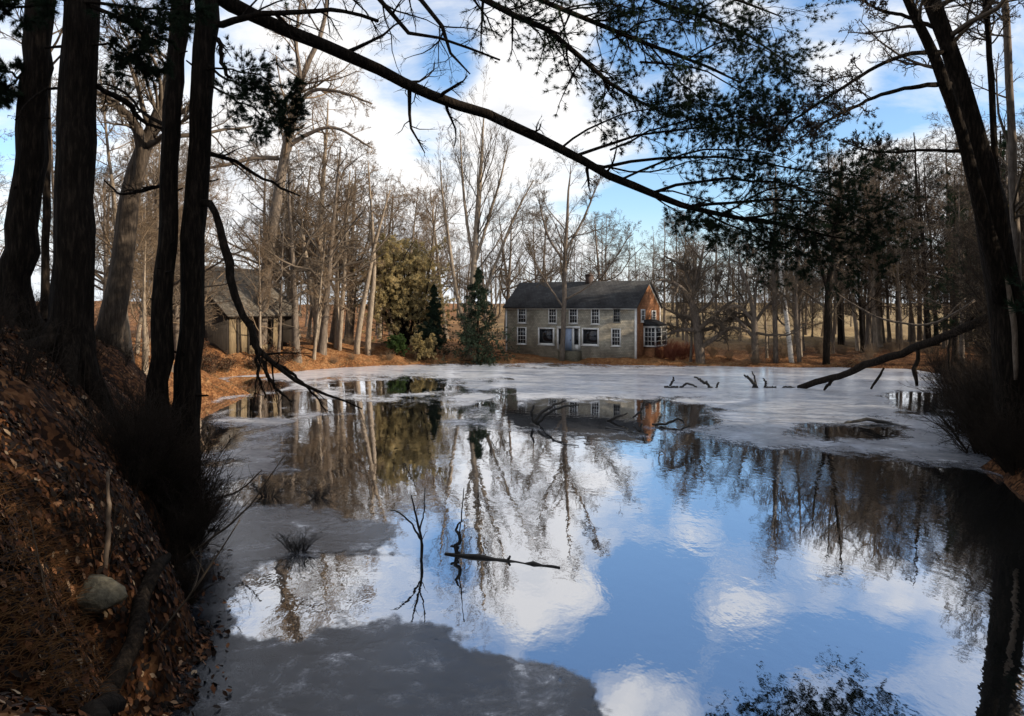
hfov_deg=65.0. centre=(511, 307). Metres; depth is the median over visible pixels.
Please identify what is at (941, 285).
pine tree
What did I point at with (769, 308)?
bare tree
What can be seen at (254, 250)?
bare tree
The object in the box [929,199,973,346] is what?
bare tree
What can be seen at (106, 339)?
shrub
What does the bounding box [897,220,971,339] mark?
bare tree
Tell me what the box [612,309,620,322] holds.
window
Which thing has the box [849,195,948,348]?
bare tree
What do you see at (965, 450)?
shrub
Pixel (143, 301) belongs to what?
bare tree
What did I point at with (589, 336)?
window
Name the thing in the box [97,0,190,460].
pine tree
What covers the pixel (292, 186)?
bare tree
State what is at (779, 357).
shrub
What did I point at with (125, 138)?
bare tree
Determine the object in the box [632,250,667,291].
bare tree
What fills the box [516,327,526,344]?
window
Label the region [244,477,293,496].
twig clump
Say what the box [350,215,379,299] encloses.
bare tree
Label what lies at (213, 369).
shrub
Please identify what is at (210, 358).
shrub
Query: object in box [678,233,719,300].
bare tree
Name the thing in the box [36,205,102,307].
bare tree
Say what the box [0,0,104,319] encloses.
bare tree
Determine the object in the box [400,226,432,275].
bare tree
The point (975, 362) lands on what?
shrub
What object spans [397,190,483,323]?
bare tree
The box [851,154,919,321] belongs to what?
bare tree
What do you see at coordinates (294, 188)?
bare tree
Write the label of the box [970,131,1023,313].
bare tree
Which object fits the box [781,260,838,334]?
bare tree
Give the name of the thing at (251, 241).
bare tree
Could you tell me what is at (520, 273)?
bare tree
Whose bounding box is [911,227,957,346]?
bare tree
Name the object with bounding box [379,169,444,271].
bare tree
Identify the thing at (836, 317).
bare tree
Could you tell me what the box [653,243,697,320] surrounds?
bare tree
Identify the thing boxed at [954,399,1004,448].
shrub
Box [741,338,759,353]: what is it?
shrub
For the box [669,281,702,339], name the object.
bare tree
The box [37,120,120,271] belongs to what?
bare tree
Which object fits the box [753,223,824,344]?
bare tree
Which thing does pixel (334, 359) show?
shrub
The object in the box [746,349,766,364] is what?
shrub
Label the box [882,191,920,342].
bare tree
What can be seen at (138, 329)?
bare tree
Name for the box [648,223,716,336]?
bare tree
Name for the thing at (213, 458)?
shrub
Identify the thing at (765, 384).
snag
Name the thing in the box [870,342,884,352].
shrub
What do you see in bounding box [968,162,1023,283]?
bare tree
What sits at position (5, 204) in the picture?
bare tree
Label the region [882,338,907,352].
shrub
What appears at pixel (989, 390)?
shrub
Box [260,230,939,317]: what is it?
wood
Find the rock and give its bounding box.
[77,574,127,619]
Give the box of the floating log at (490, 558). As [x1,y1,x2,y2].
[444,552,559,567]
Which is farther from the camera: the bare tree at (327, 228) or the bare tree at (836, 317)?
the bare tree at (836, 317)
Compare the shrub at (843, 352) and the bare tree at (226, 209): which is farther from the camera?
the shrub at (843, 352)
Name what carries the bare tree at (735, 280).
on the ground at (26, 393)
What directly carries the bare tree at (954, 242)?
on the ground at (26, 393)
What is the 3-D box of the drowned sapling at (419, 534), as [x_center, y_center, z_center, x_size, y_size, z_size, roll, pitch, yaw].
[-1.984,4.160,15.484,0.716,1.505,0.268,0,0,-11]
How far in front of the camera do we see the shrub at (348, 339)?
72.12 m
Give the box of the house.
[504,273,666,361]
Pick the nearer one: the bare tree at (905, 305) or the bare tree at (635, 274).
the bare tree at (905, 305)
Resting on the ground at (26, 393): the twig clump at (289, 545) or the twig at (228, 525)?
the twig at (228, 525)
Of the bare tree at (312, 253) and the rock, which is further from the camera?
the bare tree at (312, 253)
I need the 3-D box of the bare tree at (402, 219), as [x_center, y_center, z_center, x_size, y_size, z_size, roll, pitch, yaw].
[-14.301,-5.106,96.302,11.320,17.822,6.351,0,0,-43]
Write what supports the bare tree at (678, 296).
on the ground at (26, 393)
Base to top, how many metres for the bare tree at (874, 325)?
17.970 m
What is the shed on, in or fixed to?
on the ground at (26, 393)
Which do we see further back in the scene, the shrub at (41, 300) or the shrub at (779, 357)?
the shrub at (779, 357)
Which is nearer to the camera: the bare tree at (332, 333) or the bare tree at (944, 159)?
the bare tree at (944, 159)
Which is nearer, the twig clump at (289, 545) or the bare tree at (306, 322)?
the twig clump at (289, 545)
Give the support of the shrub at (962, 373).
on the ground at (26, 393)
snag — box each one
[664,377,677,387]
[679,382,696,387]
[694,376,719,387]
[744,371,758,387]
[763,378,776,387]
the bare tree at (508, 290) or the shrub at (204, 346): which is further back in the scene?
the bare tree at (508, 290)
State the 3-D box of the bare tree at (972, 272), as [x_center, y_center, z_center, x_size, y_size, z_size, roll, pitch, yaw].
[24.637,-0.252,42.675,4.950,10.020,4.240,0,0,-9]
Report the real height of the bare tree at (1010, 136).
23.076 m
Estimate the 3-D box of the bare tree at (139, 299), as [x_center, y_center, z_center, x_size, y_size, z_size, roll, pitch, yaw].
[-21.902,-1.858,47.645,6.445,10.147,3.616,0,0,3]
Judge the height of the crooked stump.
1.359 m
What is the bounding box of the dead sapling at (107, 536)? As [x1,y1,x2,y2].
[103,472,111,567]
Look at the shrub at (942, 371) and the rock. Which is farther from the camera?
the shrub at (942, 371)
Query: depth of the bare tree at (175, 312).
45.42 m
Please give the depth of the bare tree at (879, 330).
86.32 m
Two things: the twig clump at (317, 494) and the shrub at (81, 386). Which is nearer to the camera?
the shrub at (81, 386)
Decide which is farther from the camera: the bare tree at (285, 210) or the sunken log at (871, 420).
the bare tree at (285, 210)
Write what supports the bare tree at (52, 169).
on the ground at (26, 393)
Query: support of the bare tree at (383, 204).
on the ground at (26, 393)
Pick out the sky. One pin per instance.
(901, 113)
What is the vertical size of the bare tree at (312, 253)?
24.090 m
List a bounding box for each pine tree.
[0,0,288,329]
[0,0,360,433]
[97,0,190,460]
[170,0,951,489]
[924,176,980,362]
[943,130,1023,315]
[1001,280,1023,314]
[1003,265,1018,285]
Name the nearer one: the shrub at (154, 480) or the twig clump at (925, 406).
the shrub at (154, 480)
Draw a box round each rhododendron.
[383,333,408,355]
[409,331,437,360]
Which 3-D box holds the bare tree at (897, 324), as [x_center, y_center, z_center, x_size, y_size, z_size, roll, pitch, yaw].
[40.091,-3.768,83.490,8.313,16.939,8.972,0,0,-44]
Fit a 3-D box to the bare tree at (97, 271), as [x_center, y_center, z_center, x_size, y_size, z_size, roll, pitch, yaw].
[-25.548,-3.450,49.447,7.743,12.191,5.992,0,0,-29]
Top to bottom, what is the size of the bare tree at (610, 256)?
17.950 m
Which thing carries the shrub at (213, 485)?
on the ground at (26, 393)
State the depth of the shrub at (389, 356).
68.89 m
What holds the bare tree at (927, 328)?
on the ground at (26, 393)
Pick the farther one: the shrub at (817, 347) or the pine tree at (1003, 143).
the shrub at (817, 347)
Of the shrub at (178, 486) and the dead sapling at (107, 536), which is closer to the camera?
the dead sapling at (107, 536)
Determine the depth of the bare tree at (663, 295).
117.92 m
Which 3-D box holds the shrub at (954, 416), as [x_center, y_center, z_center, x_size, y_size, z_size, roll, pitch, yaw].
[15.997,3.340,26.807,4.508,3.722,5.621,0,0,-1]
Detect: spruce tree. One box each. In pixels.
[423,284,450,354]
[437,267,520,366]
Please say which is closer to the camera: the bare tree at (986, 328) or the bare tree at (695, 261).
the bare tree at (986, 328)
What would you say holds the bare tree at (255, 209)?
on the ground at (26, 393)
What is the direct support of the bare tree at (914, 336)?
on the ground at (26, 393)
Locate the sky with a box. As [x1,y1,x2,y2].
[0,0,1023,304]
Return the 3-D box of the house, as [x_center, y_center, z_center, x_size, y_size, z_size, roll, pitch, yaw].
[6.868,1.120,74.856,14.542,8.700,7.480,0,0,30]
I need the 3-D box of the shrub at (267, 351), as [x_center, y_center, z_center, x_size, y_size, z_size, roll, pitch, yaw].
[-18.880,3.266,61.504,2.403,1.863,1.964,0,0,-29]
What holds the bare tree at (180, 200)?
on the ground at (26, 393)
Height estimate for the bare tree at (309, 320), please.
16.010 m
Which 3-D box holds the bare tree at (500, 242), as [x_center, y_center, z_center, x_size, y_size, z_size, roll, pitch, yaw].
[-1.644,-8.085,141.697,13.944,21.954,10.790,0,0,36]
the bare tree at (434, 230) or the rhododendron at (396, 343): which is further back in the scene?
the bare tree at (434, 230)
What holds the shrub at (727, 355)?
on the ground at (26, 393)
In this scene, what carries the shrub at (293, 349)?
on the ground at (26, 393)
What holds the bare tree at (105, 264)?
on the ground at (26, 393)
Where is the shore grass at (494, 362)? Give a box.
[205,356,923,396]
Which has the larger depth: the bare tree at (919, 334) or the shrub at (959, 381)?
the bare tree at (919, 334)
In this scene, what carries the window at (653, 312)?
in the house
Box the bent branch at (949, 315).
[832,290,975,325]
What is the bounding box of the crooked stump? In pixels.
[450,489,463,553]
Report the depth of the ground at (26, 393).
13.05 m
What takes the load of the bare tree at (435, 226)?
on the ground at (26, 393)
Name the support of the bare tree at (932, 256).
on the ground at (26, 393)
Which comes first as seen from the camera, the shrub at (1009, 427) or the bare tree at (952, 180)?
the shrub at (1009, 427)
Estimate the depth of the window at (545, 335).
73.92 m
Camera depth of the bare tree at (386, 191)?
88.48 m
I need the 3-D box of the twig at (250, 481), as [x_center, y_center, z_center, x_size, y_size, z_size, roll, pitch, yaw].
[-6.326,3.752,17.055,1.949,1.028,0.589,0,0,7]
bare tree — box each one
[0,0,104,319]
[0,74,116,270]
[0,128,52,255]
[35,156,140,295]
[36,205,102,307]
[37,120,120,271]
[41,207,98,272]
[50,167,179,304]
[51,0,269,352]
[51,59,218,362]
[94,142,220,323]
[94,213,139,320]
[95,136,256,378]
[95,139,224,359]
[95,167,210,301]
[96,193,179,355]
[97,125,215,265]
[100,164,227,320]
[101,184,215,337]
[107,166,183,353]
[109,194,178,373]
[116,198,181,374]
[117,125,230,262]
[131,214,221,371]
[140,212,248,333]
[149,216,226,328]
[178,138,253,330]
[178,173,247,284]
[205,127,332,294]
[205,138,313,294]
[210,0,382,344]
[221,215,287,286]
[222,223,284,347]
[228,145,385,362]
[236,123,408,354]
[239,198,295,280]
[245,210,331,357]
[246,139,331,300]
[247,81,366,345]
[254,167,327,337]
[255,171,329,302]
[261,147,365,296]
[268,182,317,288]
[277,209,350,359]
[280,175,397,342]
[289,259,308,326]
[295,185,350,337]
[296,180,376,310]
[298,279,311,333]
[300,148,381,348]
[306,226,346,342]
[317,183,377,343]
[325,145,425,341]
[327,237,377,340]
[331,153,398,350]
[348,160,382,355]
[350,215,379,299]
[354,179,409,353]
[356,169,408,338]
[357,202,389,301]
[358,221,400,334]
[359,194,422,334]
[363,181,423,333]
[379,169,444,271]
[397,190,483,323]
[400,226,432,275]
[402,175,470,338]
[403,193,460,309]
[411,65,561,358]
[411,222,464,309]
[446,224,503,320]
[447,230,498,319]
[451,271,469,323]
[459,201,537,285]
[479,204,570,339]
[490,199,567,289]
[497,261,537,304]
[499,206,578,291]
[520,143,640,360]
[520,239,583,282]
[531,250,558,281]
[557,234,586,281]
[561,208,647,280]
[568,214,636,280]
[578,211,626,279]
[628,269,640,280]
[631,231,670,292]
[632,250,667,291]
[634,213,677,323]
[640,219,747,363]
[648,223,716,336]
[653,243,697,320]
[655,250,717,361]
[656,253,704,327]
[657,199,706,344]
[665,238,714,315]
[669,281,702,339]
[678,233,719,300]
[678,239,703,296]
[678,243,729,339]
[687,230,811,363]
[698,228,743,318]
[700,214,763,343]
[700,252,732,333]
[717,236,771,331]
[718,222,755,340]
[725,150,801,362]
[736,284,758,334]
[746,0,1023,444]
[746,189,832,364]
[746,248,793,357]
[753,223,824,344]
[757,262,782,325]
[762,140,884,364]
[766,219,836,356]
[777,278,812,313]
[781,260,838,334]
[782,273,823,350]
[784,242,824,335]
[786,145,883,344]
[793,144,865,341]
[801,273,823,336]
[805,220,854,353]
[806,139,934,346]
[806,228,832,341]
[808,279,832,316]
[812,158,904,350]
[815,215,837,336]
[817,216,907,352]
[818,140,914,349]
[818,235,896,335]
[819,286,847,333]
[822,168,936,351]
[833,180,937,348]
[840,141,945,342]
[840,178,895,344]
[845,188,944,345]
[845,294,856,326]
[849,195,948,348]
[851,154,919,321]
[853,161,926,343]
[855,132,977,350]
[859,165,970,295]
[874,185,937,342]
[880,133,948,340]
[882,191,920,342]
[885,169,974,363]
[890,222,937,344]
[892,161,972,345]
[892,225,927,341]
[893,0,1023,285]
[896,123,990,345]
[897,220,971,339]
[903,152,1023,347]
[907,154,1003,351]
[911,159,961,306]
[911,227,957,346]
[915,106,1023,344]
[921,131,1023,298]
[922,190,979,347]
[922,216,1022,374]
[924,178,1023,315]
[926,213,970,344]
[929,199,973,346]
[935,133,1023,318]
[939,239,1023,361]
[941,104,1023,268]
[941,208,1021,315]
[960,189,1023,289]
[964,262,985,345]
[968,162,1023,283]
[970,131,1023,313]
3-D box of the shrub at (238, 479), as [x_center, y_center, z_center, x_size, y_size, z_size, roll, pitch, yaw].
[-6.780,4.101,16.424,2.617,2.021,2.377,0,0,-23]
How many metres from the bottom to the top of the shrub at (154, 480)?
1.961 m
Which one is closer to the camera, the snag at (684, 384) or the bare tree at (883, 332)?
the snag at (684, 384)
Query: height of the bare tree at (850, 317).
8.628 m
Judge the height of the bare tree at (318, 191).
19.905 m
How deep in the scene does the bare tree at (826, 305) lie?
66.85 m
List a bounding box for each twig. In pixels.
[11,501,53,619]
[152,503,251,643]
[174,451,301,563]
[208,463,261,496]
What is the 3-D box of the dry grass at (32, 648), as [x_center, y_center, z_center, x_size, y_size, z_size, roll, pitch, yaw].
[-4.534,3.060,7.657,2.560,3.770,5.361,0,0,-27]
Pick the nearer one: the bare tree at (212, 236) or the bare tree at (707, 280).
the bare tree at (212, 236)
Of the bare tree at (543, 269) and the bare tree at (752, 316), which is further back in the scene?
the bare tree at (543, 269)
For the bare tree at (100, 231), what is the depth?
41.40 m
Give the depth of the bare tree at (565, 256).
71.31 m
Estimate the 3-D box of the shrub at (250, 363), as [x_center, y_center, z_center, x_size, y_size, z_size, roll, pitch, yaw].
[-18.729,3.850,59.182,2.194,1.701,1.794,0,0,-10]
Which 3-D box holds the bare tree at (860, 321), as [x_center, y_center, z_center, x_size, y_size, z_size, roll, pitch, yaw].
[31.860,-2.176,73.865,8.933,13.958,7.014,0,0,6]
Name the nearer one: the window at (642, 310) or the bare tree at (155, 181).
the bare tree at (155, 181)
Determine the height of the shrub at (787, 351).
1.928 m
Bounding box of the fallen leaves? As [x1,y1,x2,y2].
[0,320,232,715]
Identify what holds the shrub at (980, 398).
on the ground at (26, 393)
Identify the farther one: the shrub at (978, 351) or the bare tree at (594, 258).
the bare tree at (594, 258)
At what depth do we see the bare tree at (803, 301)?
97.83 m
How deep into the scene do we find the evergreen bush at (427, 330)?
71.46 m
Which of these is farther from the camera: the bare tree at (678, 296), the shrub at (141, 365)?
the bare tree at (678, 296)
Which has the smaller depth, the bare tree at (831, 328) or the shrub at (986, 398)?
the shrub at (986, 398)
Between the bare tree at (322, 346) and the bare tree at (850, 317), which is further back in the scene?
the bare tree at (850, 317)
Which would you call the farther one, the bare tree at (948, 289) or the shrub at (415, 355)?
the bare tree at (948, 289)
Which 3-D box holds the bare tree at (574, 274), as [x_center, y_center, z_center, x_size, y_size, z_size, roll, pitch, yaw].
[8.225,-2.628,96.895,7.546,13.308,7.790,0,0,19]
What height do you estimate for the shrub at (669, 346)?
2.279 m
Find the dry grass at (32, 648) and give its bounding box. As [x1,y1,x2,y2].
[0,442,157,715]
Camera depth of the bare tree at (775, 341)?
67.53 m
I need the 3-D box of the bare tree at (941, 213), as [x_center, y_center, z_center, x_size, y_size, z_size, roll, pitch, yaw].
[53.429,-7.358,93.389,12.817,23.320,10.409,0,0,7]
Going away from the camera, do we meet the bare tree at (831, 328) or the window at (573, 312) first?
the window at (573, 312)
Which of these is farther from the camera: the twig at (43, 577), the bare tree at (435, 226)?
the bare tree at (435, 226)
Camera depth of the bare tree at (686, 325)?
86.67 m
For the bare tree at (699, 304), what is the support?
on the ground at (26, 393)
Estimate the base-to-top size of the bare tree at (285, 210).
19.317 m
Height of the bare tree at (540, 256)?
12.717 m
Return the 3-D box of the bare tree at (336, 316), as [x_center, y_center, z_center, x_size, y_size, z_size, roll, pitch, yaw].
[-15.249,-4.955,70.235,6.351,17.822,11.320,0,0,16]
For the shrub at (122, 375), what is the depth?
24.09 m
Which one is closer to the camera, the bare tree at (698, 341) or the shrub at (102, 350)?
the shrub at (102, 350)
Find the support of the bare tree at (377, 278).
on the ground at (26, 393)
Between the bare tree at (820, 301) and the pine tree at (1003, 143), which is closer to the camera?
the pine tree at (1003, 143)
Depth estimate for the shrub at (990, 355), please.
30.97 m
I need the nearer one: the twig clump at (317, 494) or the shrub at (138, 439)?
the shrub at (138, 439)
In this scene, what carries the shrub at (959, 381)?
on the ground at (26, 393)
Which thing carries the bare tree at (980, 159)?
on the ground at (26, 393)
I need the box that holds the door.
[565,328,571,350]
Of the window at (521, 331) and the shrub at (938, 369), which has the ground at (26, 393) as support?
the shrub at (938, 369)
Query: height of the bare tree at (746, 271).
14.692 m
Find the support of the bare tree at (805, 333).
on the ground at (26, 393)
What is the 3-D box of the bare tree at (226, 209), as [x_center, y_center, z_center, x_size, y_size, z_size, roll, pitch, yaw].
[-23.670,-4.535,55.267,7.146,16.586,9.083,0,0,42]
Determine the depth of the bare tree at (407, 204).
95.67 m
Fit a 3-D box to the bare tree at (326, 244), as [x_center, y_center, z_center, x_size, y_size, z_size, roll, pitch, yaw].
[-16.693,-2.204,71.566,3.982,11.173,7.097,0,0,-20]
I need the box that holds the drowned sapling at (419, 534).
[390,490,425,559]
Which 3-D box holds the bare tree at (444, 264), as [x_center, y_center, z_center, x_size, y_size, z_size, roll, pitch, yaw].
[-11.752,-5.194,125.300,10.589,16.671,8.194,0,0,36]
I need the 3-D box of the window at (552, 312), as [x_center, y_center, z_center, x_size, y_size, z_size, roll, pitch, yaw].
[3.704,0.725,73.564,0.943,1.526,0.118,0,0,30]
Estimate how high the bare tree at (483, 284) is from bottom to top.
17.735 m
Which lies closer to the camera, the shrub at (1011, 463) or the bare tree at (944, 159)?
the shrub at (1011, 463)
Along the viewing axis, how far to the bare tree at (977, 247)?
44.24 m
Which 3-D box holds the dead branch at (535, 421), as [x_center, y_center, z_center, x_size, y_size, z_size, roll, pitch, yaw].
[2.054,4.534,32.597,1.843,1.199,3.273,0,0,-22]
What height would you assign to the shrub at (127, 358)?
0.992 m
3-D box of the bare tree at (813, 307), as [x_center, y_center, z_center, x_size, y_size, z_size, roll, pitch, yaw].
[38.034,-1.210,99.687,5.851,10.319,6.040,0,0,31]
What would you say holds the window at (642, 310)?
in the house
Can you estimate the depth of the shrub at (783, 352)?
70.94 m
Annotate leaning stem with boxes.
[80,552,171,715]
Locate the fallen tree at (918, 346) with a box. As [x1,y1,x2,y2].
[797,308,987,390]
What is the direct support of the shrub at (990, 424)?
on the ground at (26, 393)
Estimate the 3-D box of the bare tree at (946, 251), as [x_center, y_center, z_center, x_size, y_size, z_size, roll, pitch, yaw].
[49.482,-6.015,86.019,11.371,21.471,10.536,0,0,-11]
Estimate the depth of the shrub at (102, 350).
18.30 m
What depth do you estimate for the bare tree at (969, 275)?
48.55 m
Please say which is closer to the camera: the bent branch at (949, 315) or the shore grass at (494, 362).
the bent branch at (949, 315)
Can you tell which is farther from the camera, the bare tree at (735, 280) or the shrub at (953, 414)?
the bare tree at (735, 280)
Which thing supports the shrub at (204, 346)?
on the ground at (26, 393)
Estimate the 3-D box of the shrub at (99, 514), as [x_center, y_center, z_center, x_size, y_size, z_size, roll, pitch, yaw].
[-5.205,2.513,9.787,1.087,1.346,1.690,0,0,0]
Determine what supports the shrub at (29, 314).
on the ground at (26, 393)
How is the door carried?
in the house
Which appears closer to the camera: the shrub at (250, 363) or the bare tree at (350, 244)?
the shrub at (250, 363)
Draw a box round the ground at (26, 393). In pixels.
[0,301,1023,715]
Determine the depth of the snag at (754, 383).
48.90 m
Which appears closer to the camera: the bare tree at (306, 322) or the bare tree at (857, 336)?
the bare tree at (857, 336)
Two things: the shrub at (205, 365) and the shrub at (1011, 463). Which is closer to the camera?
the shrub at (1011, 463)
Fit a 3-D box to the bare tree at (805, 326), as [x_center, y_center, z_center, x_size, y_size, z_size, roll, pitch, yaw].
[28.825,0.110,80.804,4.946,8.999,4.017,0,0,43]
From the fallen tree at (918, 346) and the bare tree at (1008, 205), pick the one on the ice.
the fallen tree at (918, 346)
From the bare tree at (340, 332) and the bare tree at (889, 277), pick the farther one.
the bare tree at (889, 277)
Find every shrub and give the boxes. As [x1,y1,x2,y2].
[0,316,73,386]
[8,296,80,357]
[30,452,141,571]
[32,280,50,312]
[46,346,118,405]
[71,379,193,484]
[95,326,123,345]
[96,327,119,365]
[96,395,241,506]
[104,376,190,460]
[106,336,144,366]
[115,369,145,404]
[120,381,188,435]
[129,348,150,372]
[140,473,235,569]
[149,418,227,527]
[158,442,248,559]
[159,414,246,520]
[166,538,236,604]
[183,461,248,544]
[201,351,219,372]
[201,355,220,374]
[202,350,221,369]
[203,340,209,351]
[203,349,223,360]
[209,350,237,372]
[242,354,271,369]
[249,339,279,357]
[270,347,290,367]
[282,340,305,360]
[330,353,340,363]
[342,331,354,344]
[384,348,393,360]
[410,347,423,359]
[651,341,670,358]
[660,344,684,360]
[663,338,676,357]
[670,340,693,359]
[681,342,694,356]
[703,341,721,356]
[721,346,739,359]
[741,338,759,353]
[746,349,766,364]
[767,347,787,361]
[778,344,794,357]
[781,340,796,355]
[812,342,822,352]
[813,342,838,357]
[835,341,854,354]
[853,344,875,360]
[863,344,882,356]
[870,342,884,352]
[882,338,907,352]
[887,334,911,350]
[900,352,987,403]
[901,366,994,458]
[903,375,990,454]
[912,360,992,452]
[913,340,966,369]
[913,347,976,393]
[915,352,990,405]
[919,361,964,383]
[923,356,991,419]
[924,382,992,437]
[928,363,993,405]
[932,385,1023,472]
[934,349,980,369]
[938,392,966,432]
[939,355,984,383]
[939,356,990,389]
[947,342,992,387]
[954,354,1023,429]
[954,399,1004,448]
[955,351,991,380]
[955,359,1023,437]
[958,331,989,367]
[961,410,1023,475]
[962,403,1023,468]
[963,333,986,361]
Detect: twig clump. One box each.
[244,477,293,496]
[269,526,330,553]
[295,483,339,498]
[906,392,950,412]
[926,405,961,430]
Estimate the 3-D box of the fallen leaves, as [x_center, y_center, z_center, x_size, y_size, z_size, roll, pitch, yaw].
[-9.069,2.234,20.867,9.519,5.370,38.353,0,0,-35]
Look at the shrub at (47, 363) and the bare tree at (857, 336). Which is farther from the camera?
the bare tree at (857, 336)
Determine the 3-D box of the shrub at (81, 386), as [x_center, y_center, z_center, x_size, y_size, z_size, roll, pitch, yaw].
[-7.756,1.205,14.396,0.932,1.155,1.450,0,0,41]
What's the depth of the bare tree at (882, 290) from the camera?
82.02 m
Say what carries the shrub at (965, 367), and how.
on the ground at (26, 393)
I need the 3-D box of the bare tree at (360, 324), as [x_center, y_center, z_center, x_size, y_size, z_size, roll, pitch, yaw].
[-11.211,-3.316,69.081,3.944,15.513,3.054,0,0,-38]
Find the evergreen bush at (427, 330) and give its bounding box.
[412,319,440,350]
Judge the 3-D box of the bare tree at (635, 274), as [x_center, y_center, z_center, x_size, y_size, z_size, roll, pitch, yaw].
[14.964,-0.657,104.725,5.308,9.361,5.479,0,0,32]
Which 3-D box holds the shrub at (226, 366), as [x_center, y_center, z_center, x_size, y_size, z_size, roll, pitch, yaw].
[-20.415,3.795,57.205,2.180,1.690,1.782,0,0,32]
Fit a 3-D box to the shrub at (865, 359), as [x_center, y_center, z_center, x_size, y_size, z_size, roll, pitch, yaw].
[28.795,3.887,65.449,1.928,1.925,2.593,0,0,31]
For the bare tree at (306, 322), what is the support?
on the ground at (26, 393)
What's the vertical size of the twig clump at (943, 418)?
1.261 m
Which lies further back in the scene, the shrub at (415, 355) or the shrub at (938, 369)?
the shrub at (415, 355)
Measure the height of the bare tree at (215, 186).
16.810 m
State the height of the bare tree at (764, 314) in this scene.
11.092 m
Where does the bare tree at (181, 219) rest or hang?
on the ground at (26, 393)
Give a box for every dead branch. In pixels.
[530,400,578,427]
[605,400,647,434]
[652,417,689,430]
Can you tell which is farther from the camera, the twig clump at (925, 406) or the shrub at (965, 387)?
the twig clump at (925, 406)
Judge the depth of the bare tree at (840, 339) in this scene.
89.63 m
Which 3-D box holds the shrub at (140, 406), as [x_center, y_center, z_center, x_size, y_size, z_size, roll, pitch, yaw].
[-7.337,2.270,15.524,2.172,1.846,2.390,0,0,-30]
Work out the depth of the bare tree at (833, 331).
73.76 m
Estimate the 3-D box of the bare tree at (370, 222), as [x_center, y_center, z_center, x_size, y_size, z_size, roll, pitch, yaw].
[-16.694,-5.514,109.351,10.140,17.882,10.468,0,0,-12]
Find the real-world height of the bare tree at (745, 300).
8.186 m
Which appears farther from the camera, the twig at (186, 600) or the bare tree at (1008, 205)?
the bare tree at (1008, 205)
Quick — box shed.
[147,267,301,354]
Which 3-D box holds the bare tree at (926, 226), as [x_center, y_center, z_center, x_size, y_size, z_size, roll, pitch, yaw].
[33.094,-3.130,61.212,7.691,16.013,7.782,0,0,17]
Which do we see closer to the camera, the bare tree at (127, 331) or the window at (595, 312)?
the bare tree at (127, 331)
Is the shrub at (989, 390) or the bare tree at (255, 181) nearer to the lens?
the shrub at (989, 390)
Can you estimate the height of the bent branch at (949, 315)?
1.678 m
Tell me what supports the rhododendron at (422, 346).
on the ground at (26, 393)
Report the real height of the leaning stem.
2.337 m
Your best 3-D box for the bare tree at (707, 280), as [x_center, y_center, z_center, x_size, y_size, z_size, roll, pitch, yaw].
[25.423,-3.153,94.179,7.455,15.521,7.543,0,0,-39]
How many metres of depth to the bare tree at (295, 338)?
64.02 m
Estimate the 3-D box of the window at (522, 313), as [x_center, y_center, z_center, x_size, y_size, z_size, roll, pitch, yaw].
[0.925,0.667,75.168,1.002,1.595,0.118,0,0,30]
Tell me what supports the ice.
on the water
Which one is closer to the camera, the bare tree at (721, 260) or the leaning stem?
the leaning stem
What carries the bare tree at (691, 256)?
on the ground at (26, 393)
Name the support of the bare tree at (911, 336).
on the ground at (26, 393)
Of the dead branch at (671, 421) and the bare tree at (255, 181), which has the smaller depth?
the dead branch at (671, 421)
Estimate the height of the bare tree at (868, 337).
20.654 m
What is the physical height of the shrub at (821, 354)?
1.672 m
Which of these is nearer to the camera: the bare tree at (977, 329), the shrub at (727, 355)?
the bare tree at (977, 329)
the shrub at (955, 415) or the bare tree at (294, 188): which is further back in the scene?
the bare tree at (294, 188)
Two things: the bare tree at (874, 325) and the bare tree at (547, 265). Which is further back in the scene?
the bare tree at (547, 265)
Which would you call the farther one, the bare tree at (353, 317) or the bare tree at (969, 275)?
the bare tree at (353, 317)
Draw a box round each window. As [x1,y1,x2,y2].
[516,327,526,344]
[517,308,526,323]
[538,327,554,345]
[548,308,556,323]
[569,308,577,323]
[581,328,598,345]
[590,308,599,324]
[611,328,620,346]
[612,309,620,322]
[641,309,644,322]
[643,319,666,357]
[651,310,655,318]
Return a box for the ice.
[163,363,1002,715]
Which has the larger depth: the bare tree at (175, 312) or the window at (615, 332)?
the window at (615, 332)
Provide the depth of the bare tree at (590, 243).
141.12 m
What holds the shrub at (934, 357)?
on the ground at (26, 393)
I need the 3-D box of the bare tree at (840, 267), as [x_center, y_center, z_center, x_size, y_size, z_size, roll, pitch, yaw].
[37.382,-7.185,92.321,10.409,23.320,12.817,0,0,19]
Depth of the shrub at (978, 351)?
44.32 m
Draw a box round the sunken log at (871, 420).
[841,417,902,425]
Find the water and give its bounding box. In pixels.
[200,363,1023,715]
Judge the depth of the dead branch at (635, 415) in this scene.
34.31 m
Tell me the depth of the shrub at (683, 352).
70.38 m
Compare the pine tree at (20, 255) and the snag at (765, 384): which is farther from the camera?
the snag at (765, 384)
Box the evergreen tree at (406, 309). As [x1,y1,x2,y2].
[353,232,461,344]
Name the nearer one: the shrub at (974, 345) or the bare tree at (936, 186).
the shrub at (974, 345)
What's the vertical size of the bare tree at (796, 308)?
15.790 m
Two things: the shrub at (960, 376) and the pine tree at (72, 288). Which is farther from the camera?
the shrub at (960, 376)
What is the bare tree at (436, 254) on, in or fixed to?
on the ground at (26, 393)
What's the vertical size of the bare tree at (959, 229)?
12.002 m
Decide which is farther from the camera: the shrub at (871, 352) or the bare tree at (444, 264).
the bare tree at (444, 264)
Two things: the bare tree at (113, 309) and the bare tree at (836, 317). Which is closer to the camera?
the bare tree at (113, 309)
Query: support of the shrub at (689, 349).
on the ground at (26, 393)
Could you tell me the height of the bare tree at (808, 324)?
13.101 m
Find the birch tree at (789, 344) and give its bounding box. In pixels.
[726,185,829,362]
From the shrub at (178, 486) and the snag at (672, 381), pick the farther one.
the snag at (672, 381)
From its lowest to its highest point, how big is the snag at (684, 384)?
0.352 m

